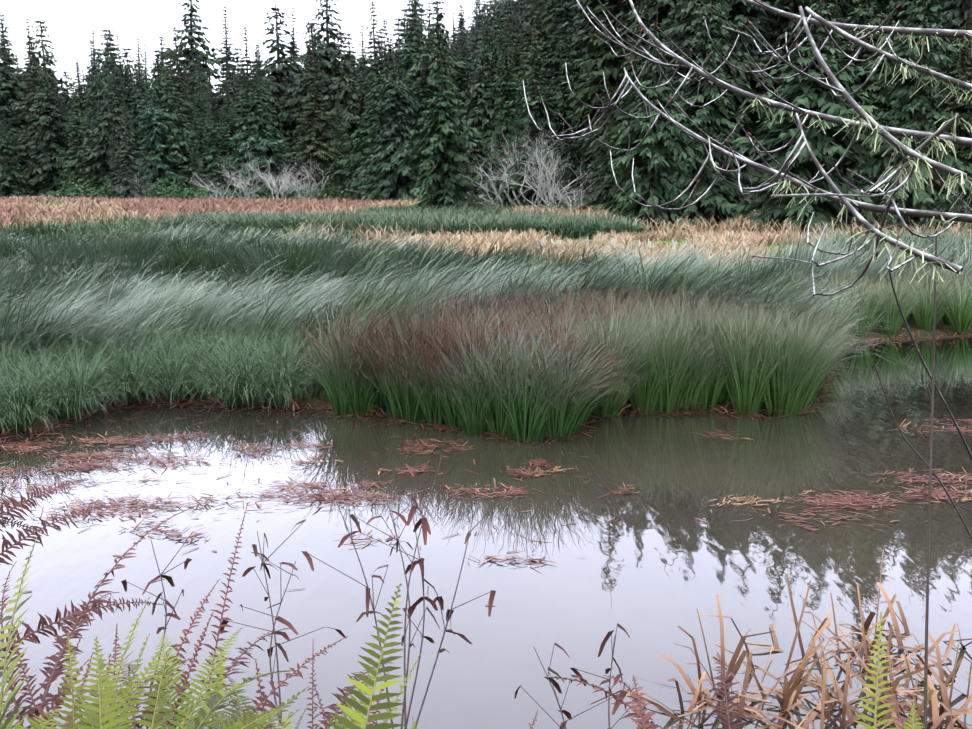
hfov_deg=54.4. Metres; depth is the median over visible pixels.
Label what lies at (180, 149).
conifer tree
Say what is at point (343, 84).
conifer tree
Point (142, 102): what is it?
conifer tree
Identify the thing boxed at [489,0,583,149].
conifer tree
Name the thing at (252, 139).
conifer tree
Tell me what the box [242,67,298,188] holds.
conifer tree
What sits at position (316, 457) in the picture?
floating debris
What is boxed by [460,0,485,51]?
conifer tree
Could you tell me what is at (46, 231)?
marsh grass
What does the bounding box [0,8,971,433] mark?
ground
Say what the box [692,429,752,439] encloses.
floating debris
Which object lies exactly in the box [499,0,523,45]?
conifer tree
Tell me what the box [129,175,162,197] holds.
bare shrub
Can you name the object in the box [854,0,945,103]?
conifer tree
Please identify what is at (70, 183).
shrub
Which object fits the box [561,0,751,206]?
conifer tree
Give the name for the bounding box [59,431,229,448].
floating debris
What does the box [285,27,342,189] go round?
conifer tree
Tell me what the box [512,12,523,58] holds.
conifer tree
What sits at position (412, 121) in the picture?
conifer tree
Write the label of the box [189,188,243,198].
shrub
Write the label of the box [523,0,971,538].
alder branches overhang
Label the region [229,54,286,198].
conifer tree
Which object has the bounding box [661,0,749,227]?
conifer tree
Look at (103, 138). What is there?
conifer tree
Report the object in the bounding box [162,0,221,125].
conifer tree
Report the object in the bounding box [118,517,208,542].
floating debris
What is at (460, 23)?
conifer tree
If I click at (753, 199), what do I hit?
bare shrub
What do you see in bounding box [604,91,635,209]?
conifer tree
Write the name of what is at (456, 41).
conifer tree
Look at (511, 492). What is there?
floating debris
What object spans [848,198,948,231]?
shrub
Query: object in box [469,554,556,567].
floating debris
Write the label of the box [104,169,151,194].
bare shrub
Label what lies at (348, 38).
conifer tree
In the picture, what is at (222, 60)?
conifer tree
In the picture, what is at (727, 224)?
dry grass
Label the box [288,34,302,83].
conifer tree
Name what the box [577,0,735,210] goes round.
conifer tree
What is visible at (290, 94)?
conifer tree
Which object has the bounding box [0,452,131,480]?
floating debris
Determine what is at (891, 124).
conifer tree
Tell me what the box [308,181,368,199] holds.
shrub
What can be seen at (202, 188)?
shrub
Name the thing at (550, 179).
bare shrub
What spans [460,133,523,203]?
bare shrub
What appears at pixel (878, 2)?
conifer tree
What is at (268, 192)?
shrub
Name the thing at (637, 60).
conifer tree
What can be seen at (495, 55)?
conifer tree
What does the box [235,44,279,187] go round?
conifer tree
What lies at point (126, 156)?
conifer tree
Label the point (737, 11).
conifer tree
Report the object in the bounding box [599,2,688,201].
conifer tree
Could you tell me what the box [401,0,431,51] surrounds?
conifer tree
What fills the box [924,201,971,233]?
shrub
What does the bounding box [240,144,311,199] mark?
bare shrub
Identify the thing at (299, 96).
conifer tree
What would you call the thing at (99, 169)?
conifer tree
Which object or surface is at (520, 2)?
conifer tree
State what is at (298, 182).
bare shrub
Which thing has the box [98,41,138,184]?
conifer tree
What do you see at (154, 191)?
shrub
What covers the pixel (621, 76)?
conifer tree
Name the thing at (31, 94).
conifer tree
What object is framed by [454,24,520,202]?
conifer tree
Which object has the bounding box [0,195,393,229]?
red grass
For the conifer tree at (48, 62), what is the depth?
141.74 m
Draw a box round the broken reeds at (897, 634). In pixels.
[743,550,971,688]
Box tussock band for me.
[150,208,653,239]
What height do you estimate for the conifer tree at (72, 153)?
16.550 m
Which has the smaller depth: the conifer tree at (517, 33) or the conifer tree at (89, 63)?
the conifer tree at (517, 33)
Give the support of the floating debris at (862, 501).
on the pond water
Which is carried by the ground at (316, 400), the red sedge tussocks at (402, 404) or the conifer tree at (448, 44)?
the conifer tree at (448, 44)
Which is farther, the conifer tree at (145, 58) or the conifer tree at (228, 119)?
the conifer tree at (145, 58)
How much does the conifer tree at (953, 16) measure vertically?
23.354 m
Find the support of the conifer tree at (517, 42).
on the ground at (316, 400)
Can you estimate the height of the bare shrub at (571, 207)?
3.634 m
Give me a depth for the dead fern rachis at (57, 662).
2.48 m
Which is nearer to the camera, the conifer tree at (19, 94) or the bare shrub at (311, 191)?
the bare shrub at (311, 191)
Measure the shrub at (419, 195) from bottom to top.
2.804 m
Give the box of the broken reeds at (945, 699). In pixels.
[763,621,971,728]
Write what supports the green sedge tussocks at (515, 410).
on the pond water
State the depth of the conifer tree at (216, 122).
135.93 m
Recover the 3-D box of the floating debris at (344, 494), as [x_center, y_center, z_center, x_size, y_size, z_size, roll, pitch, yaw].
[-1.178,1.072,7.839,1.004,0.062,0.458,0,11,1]
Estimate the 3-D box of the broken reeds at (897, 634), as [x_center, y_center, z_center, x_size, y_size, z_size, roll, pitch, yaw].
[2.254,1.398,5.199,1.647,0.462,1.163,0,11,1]
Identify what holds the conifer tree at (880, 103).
on the ground at (316, 400)
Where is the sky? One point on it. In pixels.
(70, 23)
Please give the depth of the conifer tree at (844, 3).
65.22 m
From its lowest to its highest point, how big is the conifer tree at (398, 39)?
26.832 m
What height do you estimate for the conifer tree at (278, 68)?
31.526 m
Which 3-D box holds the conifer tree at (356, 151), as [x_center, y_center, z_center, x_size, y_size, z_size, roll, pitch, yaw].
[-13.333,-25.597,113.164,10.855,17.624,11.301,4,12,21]
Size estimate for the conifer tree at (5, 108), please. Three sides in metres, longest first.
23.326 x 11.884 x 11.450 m
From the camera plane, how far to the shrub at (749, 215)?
53.74 m
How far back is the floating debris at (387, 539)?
6.89 m
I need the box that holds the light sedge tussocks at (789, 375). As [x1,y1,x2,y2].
[543,283,861,417]
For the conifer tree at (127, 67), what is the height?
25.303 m
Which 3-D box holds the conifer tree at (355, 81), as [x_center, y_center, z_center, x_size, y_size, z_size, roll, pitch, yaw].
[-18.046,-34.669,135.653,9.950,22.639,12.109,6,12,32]
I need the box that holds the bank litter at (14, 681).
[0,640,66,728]
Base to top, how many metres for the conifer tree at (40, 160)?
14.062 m
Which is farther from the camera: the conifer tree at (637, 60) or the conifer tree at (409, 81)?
the conifer tree at (409, 81)
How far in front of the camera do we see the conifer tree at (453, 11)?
174.53 m
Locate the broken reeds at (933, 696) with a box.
[672,625,971,728]
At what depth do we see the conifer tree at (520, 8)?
186.91 m
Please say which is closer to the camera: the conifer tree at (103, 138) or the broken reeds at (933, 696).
the broken reeds at (933, 696)
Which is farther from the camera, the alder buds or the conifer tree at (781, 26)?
the conifer tree at (781, 26)
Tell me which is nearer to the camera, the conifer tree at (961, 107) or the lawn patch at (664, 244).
the lawn patch at (664, 244)
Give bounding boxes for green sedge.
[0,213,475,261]
[0,238,855,399]
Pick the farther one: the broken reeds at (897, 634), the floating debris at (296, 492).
the floating debris at (296, 492)
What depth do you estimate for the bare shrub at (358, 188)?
105.91 m
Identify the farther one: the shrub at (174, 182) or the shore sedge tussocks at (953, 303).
the shrub at (174, 182)
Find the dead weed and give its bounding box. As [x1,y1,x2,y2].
[121,455,646,728]
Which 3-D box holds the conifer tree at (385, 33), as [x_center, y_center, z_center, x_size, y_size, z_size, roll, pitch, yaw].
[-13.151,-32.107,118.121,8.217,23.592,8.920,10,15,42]
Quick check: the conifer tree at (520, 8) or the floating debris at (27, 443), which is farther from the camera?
the conifer tree at (520, 8)
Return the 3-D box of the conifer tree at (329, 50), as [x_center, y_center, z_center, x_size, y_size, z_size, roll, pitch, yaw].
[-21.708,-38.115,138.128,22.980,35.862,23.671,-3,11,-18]
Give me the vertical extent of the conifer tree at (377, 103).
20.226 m
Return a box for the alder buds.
[522,4,940,257]
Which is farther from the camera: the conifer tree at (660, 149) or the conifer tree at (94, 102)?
the conifer tree at (94, 102)
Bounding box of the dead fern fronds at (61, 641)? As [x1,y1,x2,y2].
[0,480,954,728]
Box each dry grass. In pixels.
[0,194,566,248]
[0,195,971,267]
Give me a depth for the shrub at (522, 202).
82.83 m
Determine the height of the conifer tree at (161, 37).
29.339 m
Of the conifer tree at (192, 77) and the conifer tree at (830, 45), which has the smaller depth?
the conifer tree at (830, 45)
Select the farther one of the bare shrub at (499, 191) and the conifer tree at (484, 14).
the conifer tree at (484, 14)
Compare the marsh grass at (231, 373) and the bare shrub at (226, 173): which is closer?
the marsh grass at (231, 373)
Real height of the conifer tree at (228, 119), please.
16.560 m
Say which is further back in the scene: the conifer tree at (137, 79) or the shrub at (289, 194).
the conifer tree at (137, 79)
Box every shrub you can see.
[39,188,72,196]
[55,175,102,197]
[67,187,114,198]
[71,185,116,198]
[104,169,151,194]
[113,188,180,198]
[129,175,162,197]
[142,183,180,197]
[144,184,184,198]
[145,177,193,196]
[167,186,226,196]
[168,188,194,197]
[174,184,239,198]
[185,166,236,198]
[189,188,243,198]
[193,188,218,198]
[196,170,246,199]
[212,157,273,198]
[228,167,255,199]
[237,183,311,199]
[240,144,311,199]
[257,160,324,199]
[260,186,292,199]
[266,153,323,198]
[277,162,332,198]
[279,189,339,199]
[288,187,325,199]
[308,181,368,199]
[314,188,341,198]
[337,173,371,193]
[343,186,359,198]
[415,187,493,200]
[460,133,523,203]
[464,116,590,209]
[471,139,526,205]
[484,200,528,206]
[488,111,576,206]
[492,131,562,209]
[520,137,571,209]
[534,152,600,210]
[543,172,597,209]
[546,193,592,212]
[713,210,762,221]
[738,173,773,226]
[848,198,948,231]
[849,178,902,229]
[888,189,943,233]
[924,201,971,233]
[928,191,971,212]
[931,171,971,232]
[941,191,971,230]
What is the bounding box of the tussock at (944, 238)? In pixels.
[797,223,971,276]
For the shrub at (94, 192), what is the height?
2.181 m
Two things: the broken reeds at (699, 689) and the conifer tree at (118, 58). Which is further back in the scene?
the conifer tree at (118, 58)
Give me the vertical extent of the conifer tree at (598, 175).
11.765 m
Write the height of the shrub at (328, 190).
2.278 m
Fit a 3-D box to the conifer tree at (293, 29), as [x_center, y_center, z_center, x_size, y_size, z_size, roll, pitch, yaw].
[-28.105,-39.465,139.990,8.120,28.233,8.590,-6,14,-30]
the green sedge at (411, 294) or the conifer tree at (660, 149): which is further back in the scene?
the conifer tree at (660, 149)
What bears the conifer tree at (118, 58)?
on the ground at (316, 400)
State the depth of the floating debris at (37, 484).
8.10 m
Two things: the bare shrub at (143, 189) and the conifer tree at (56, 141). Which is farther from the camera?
the conifer tree at (56, 141)
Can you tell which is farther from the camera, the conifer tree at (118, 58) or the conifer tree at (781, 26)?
the conifer tree at (118, 58)
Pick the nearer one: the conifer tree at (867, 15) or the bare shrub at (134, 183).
the conifer tree at (867, 15)
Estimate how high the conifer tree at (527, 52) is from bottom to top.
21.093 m
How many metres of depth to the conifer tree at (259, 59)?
131.77 m
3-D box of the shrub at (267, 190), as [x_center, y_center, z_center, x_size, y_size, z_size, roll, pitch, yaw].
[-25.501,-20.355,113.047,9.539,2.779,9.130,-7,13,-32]
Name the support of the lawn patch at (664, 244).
on the ground at (316, 400)
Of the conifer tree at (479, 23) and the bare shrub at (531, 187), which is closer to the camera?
the bare shrub at (531, 187)
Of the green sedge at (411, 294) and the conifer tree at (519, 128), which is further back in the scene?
the conifer tree at (519, 128)
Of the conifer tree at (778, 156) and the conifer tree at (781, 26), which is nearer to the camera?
the conifer tree at (778, 156)
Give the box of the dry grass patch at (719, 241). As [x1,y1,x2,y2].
[383,227,840,273]
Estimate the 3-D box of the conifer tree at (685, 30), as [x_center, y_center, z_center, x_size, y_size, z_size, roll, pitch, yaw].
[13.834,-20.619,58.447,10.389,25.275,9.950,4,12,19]
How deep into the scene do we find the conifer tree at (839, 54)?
51.54 m
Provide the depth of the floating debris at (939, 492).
8.12 m
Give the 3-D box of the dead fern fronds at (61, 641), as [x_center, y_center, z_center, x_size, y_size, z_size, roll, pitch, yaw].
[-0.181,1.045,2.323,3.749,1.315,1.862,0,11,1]
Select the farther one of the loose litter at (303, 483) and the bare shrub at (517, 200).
the bare shrub at (517, 200)
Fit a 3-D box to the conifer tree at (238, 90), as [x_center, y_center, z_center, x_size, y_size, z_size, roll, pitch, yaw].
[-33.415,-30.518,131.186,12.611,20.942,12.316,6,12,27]
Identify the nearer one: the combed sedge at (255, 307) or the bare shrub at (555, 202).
the combed sedge at (255, 307)
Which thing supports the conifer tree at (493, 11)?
on the ground at (316, 400)
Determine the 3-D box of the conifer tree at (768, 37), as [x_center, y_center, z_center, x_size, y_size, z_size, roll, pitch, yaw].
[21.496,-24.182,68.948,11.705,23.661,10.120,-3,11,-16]
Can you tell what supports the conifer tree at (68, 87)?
on the ground at (316, 400)
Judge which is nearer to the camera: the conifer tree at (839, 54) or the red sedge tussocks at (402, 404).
the red sedge tussocks at (402, 404)
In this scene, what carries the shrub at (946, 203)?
on the ground at (316, 400)
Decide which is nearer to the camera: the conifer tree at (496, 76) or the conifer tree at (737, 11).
the conifer tree at (737, 11)
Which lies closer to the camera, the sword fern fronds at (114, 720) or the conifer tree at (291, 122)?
the sword fern fronds at (114, 720)
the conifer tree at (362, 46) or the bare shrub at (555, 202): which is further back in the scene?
the conifer tree at (362, 46)
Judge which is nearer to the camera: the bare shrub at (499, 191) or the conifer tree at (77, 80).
the bare shrub at (499, 191)
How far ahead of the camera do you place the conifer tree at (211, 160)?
117.64 m
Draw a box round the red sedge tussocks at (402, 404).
[284,269,808,432]
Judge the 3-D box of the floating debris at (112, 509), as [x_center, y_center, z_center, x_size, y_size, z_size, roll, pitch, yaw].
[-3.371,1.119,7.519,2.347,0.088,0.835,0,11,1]
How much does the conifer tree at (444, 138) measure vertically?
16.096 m
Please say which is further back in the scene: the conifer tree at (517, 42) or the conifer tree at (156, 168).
the conifer tree at (156, 168)
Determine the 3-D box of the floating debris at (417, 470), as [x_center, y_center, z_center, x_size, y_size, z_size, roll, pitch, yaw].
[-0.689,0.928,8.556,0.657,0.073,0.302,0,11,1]
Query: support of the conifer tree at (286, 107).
on the ground at (316, 400)
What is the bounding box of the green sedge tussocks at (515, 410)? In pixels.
[301,271,847,443]
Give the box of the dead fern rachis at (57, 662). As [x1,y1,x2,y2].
[0,480,951,728]
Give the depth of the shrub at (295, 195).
108.19 m
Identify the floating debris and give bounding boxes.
[0,438,173,463]
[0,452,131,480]
[0,475,100,500]
[0,491,215,528]
[25,449,233,487]
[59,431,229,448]
[60,485,393,518]
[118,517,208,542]
[213,439,342,458]
[231,476,391,496]
[270,451,341,469]
[288,487,392,504]
[335,529,399,547]
[378,461,433,474]
[387,433,473,457]
[445,478,528,498]
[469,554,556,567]
[500,459,573,480]
[617,483,638,494]
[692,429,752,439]
[695,490,927,536]
[852,467,971,502]
[893,417,971,436]
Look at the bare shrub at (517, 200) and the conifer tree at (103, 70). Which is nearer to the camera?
the bare shrub at (517, 200)
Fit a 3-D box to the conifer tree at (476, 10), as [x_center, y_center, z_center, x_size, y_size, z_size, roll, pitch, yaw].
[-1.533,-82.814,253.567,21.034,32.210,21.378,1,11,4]
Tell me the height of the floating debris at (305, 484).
0.082 m
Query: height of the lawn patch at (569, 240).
0.183 m
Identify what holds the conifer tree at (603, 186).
on the ground at (316, 400)
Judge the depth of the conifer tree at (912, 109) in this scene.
43.42 m
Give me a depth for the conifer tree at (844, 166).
55.74 m
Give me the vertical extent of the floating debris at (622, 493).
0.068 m
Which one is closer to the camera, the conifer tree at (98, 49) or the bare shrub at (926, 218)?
the bare shrub at (926, 218)
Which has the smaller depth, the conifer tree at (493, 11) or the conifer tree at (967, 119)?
the conifer tree at (967, 119)
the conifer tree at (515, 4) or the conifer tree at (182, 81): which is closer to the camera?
the conifer tree at (182, 81)
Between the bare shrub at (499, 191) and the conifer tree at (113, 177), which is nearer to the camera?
the bare shrub at (499, 191)
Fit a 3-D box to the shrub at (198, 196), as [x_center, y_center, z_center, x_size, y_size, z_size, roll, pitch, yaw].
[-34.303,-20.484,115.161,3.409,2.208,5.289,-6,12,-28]
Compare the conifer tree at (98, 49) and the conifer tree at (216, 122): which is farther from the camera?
the conifer tree at (98, 49)
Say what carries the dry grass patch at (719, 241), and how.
on the ground at (316, 400)
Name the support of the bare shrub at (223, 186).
on the ground at (316, 400)
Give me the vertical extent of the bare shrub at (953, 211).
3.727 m
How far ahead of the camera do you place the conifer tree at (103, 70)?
141.28 m
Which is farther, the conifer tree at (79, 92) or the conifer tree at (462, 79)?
the conifer tree at (79, 92)
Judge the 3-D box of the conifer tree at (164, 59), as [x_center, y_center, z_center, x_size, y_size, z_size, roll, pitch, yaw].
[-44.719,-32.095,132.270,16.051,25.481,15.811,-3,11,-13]
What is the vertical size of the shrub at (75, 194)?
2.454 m
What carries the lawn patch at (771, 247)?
on the ground at (316, 400)
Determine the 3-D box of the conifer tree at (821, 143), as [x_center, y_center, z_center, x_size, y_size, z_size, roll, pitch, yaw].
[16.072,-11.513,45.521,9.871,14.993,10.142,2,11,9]
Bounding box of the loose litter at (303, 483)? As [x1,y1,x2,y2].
[3,411,614,605]
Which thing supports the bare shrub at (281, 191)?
on the ground at (316, 400)
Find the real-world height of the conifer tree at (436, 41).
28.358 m
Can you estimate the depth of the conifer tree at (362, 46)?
138.43 m
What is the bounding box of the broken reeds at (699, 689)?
[591,607,842,728]
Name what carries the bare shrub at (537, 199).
on the ground at (316, 400)
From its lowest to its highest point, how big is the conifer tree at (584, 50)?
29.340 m
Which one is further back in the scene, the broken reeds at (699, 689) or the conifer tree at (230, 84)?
the conifer tree at (230, 84)
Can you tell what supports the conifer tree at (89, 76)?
on the ground at (316, 400)
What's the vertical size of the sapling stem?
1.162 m
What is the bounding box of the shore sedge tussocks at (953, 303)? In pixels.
[746,260,971,352]
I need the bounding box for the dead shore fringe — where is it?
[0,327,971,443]
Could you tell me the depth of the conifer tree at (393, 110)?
100.63 m
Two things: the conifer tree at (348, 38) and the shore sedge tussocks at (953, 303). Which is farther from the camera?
the conifer tree at (348, 38)
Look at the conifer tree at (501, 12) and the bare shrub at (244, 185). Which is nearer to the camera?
the bare shrub at (244, 185)
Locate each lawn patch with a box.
[546,238,591,244]
[633,240,687,247]
[758,244,811,251]
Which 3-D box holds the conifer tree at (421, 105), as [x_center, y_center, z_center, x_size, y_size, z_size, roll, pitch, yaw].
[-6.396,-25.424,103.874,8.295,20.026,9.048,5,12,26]
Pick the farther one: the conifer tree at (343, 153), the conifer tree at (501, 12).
the conifer tree at (501, 12)
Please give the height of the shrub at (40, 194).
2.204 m
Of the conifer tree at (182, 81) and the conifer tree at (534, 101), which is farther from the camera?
the conifer tree at (182, 81)
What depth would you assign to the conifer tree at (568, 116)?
77.89 m
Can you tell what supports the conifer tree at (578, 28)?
on the ground at (316, 400)
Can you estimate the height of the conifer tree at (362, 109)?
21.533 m
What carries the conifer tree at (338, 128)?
on the ground at (316, 400)
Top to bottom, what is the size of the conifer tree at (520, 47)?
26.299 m
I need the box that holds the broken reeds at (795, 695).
[659,580,967,728]
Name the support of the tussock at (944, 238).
on the ground at (316, 400)
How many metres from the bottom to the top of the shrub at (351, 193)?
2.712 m
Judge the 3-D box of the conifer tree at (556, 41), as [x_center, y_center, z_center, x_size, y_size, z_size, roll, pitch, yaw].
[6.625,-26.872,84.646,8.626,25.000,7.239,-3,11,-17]
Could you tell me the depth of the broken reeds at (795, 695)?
4.73 m
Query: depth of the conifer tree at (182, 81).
132.97 m
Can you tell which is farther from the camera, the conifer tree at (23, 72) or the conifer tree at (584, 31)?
the conifer tree at (23, 72)
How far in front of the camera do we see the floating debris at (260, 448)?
9.28 m
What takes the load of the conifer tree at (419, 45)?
on the ground at (316, 400)
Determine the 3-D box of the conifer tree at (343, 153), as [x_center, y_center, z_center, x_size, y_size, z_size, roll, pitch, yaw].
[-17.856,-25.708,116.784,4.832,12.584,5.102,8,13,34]
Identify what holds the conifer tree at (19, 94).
on the ground at (316, 400)
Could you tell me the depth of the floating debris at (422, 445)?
9.31 m
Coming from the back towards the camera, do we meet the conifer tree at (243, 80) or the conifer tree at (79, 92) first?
the conifer tree at (79, 92)
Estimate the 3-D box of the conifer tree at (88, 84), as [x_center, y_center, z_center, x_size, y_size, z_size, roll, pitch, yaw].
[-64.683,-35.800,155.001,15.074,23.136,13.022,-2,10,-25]
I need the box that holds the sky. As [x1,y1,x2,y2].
[0,0,514,97]
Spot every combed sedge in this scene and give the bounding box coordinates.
[0,218,971,305]
[0,251,903,378]
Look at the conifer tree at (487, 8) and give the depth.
120.26 m
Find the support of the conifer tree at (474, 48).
on the ground at (316, 400)
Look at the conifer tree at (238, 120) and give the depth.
128.23 m
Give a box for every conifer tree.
[0,10,46,194]
[0,28,35,192]
[0,30,24,112]
[0,88,24,191]
[0,109,35,196]
[9,17,62,189]
[10,24,57,124]
[18,58,71,197]
[20,11,71,129]
[21,66,47,180]
[34,103,48,189]
[42,83,65,188]
[52,70,68,147]
[55,64,89,149]
[59,80,89,192]
[65,69,144,196]
[65,138,88,176]
[68,54,92,125]
[73,18,118,147]
[74,67,84,100]
[75,95,104,193]
[77,100,110,190]
[80,71,106,173]
[81,34,94,94]
[82,23,133,148]
[82,30,101,100]
[83,80,92,101]
[88,38,103,88]
[90,43,141,148]
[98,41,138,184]
[102,116,125,192]
[108,100,151,198]
[112,29,127,93]
[123,29,172,179]
[130,63,148,99]
[132,78,192,196]
[134,64,220,189]
[137,41,194,181]
[140,36,151,89]
[145,40,196,153]
[151,26,176,74]
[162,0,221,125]
[164,37,196,186]
[168,16,198,185]
[179,67,224,191]
[185,42,221,132]
[189,97,198,146]
[191,91,222,193]
[195,90,230,197]
[199,70,222,155]
[206,0,242,149]
[212,82,221,119]
[215,69,244,186]
[216,77,241,192]
[217,37,246,115]
[218,47,238,182]
[219,0,302,187]
[219,26,281,191]
[221,63,250,188]
[223,77,296,198]
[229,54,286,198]
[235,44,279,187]
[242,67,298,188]
[254,44,262,90]
[272,28,334,188]
[275,72,299,181]
[277,10,335,187]
[279,80,298,179]
[285,0,304,77]
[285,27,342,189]
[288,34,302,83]
[293,0,366,103]
[304,21,370,189]
[323,90,353,196]
[327,110,351,185]
[332,66,380,199]
[335,32,422,201]
[338,22,357,74]
[344,29,395,194]
[345,100,375,167]
[346,40,363,128]
[348,57,370,179]
[350,51,426,201]
[354,0,392,128]
[357,24,368,82]
[360,20,391,136]
[387,17,408,82]
[390,0,426,100]
[391,40,498,209]
[393,48,438,189]
[394,10,411,58]
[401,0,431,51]
[401,11,447,135]
[401,76,424,190]
[402,0,470,177]
[405,4,426,98]
[405,70,415,139]
[413,2,434,94]
[420,70,464,171]
[442,31,456,74]
[447,27,460,73]
[449,4,459,55]
[449,47,467,113]
[451,18,475,114]
[452,0,471,51]
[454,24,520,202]
[455,6,467,59]
[455,49,472,85]
[457,26,480,89]
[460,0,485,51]
[465,0,480,38]
[465,13,516,165]
[465,38,472,66]
[468,0,495,79]
[468,7,521,201]
[473,23,526,204]
[474,0,505,57]
[474,0,518,59]
[480,0,486,33]
[482,1,516,49]
[486,13,524,162]
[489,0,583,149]
[494,22,577,208]
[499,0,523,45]
[500,0,550,153]
[501,0,524,58]
[507,53,530,166]
[508,0,539,44]
[508,0,551,93]
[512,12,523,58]
[514,5,526,27]
[515,0,526,29]
[515,0,596,171]
[524,22,598,204]
[542,1,632,196]
[548,0,601,163]
[549,0,653,157]
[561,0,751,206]
[573,6,593,78]
[575,72,623,214]
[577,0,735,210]
[585,1,650,190]
[587,8,719,231]
[591,0,663,213]
[592,107,619,210]
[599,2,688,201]
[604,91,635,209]
[633,0,771,222]
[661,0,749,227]
[704,0,790,205]
[728,0,897,237]
[743,0,829,184]
[748,30,824,220]
[751,0,815,118]
[774,0,883,89]
[781,2,851,172]
[802,1,849,169]
[810,0,897,82]
[813,0,879,204]
[839,0,902,178]
[839,6,929,194]
[846,0,971,236]
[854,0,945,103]
[865,24,935,207]
[887,0,932,59]
[893,0,971,166]
[894,0,953,205]
[925,0,968,91]
[929,1,971,212]
[947,6,971,75]
[950,114,971,231]
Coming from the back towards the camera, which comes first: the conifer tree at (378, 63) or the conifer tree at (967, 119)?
the conifer tree at (378, 63)
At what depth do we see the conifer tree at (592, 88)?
71.13 m
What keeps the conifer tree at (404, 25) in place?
on the ground at (316, 400)
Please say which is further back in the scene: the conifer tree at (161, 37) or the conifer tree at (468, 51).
the conifer tree at (161, 37)
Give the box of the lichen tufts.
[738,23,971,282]
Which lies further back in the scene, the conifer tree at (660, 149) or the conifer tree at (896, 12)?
the conifer tree at (896, 12)
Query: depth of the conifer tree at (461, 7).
199.67 m
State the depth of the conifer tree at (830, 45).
60.37 m
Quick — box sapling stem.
[924,230,936,728]
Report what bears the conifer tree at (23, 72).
on the ground at (316, 400)
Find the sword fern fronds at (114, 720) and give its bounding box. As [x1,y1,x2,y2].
[0,536,923,728]
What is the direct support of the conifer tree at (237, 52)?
on the ground at (316, 400)
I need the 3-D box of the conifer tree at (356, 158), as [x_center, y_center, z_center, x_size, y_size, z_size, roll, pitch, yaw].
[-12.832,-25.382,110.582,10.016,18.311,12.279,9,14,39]
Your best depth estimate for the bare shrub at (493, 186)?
81.60 m
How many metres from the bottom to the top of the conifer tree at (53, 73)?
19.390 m
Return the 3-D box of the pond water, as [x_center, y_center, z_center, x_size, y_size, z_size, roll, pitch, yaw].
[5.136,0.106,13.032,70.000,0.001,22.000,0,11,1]
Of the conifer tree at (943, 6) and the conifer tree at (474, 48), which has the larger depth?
the conifer tree at (474, 48)
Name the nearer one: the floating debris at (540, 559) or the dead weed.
the dead weed
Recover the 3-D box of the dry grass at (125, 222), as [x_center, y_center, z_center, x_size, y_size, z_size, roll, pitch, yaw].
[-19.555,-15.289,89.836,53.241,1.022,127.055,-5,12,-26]
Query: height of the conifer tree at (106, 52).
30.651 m
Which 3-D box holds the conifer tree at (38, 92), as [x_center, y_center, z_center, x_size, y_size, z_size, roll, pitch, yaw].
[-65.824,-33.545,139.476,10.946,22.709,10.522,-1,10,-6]
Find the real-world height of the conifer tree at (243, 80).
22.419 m
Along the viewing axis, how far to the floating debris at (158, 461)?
8.72 m
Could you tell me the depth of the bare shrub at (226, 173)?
110.78 m
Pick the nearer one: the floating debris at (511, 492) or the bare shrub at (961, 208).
the floating debris at (511, 492)
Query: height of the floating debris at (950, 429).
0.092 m
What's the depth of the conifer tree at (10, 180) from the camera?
126.06 m
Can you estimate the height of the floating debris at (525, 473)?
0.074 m
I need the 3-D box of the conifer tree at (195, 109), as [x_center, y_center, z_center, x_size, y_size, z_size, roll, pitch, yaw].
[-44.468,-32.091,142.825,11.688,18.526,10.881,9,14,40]
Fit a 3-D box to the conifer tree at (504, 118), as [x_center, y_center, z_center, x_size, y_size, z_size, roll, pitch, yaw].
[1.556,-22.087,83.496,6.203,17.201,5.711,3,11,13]
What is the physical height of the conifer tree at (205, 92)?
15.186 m
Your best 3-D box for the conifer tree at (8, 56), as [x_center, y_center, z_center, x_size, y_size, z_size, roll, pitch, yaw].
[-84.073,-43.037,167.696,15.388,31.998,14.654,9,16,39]
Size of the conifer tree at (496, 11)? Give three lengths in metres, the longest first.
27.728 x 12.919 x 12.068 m
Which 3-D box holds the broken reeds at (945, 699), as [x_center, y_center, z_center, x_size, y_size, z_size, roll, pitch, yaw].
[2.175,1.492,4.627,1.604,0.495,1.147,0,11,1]
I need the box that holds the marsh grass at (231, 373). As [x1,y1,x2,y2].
[0,305,333,436]
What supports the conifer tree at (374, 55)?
on the ground at (316, 400)
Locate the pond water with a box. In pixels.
[0,335,971,728]
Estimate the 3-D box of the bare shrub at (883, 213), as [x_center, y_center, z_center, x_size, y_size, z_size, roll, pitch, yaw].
[18.264,-7.676,44.612,3.986,3.425,5.432,9,14,39]
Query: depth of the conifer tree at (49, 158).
128.63 m
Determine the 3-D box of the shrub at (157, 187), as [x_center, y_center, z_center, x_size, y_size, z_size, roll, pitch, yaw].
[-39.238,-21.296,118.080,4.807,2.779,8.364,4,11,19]
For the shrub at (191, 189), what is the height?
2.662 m
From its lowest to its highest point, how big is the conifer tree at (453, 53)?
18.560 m
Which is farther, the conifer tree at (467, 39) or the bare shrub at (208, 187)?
the conifer tree at (467, 39)

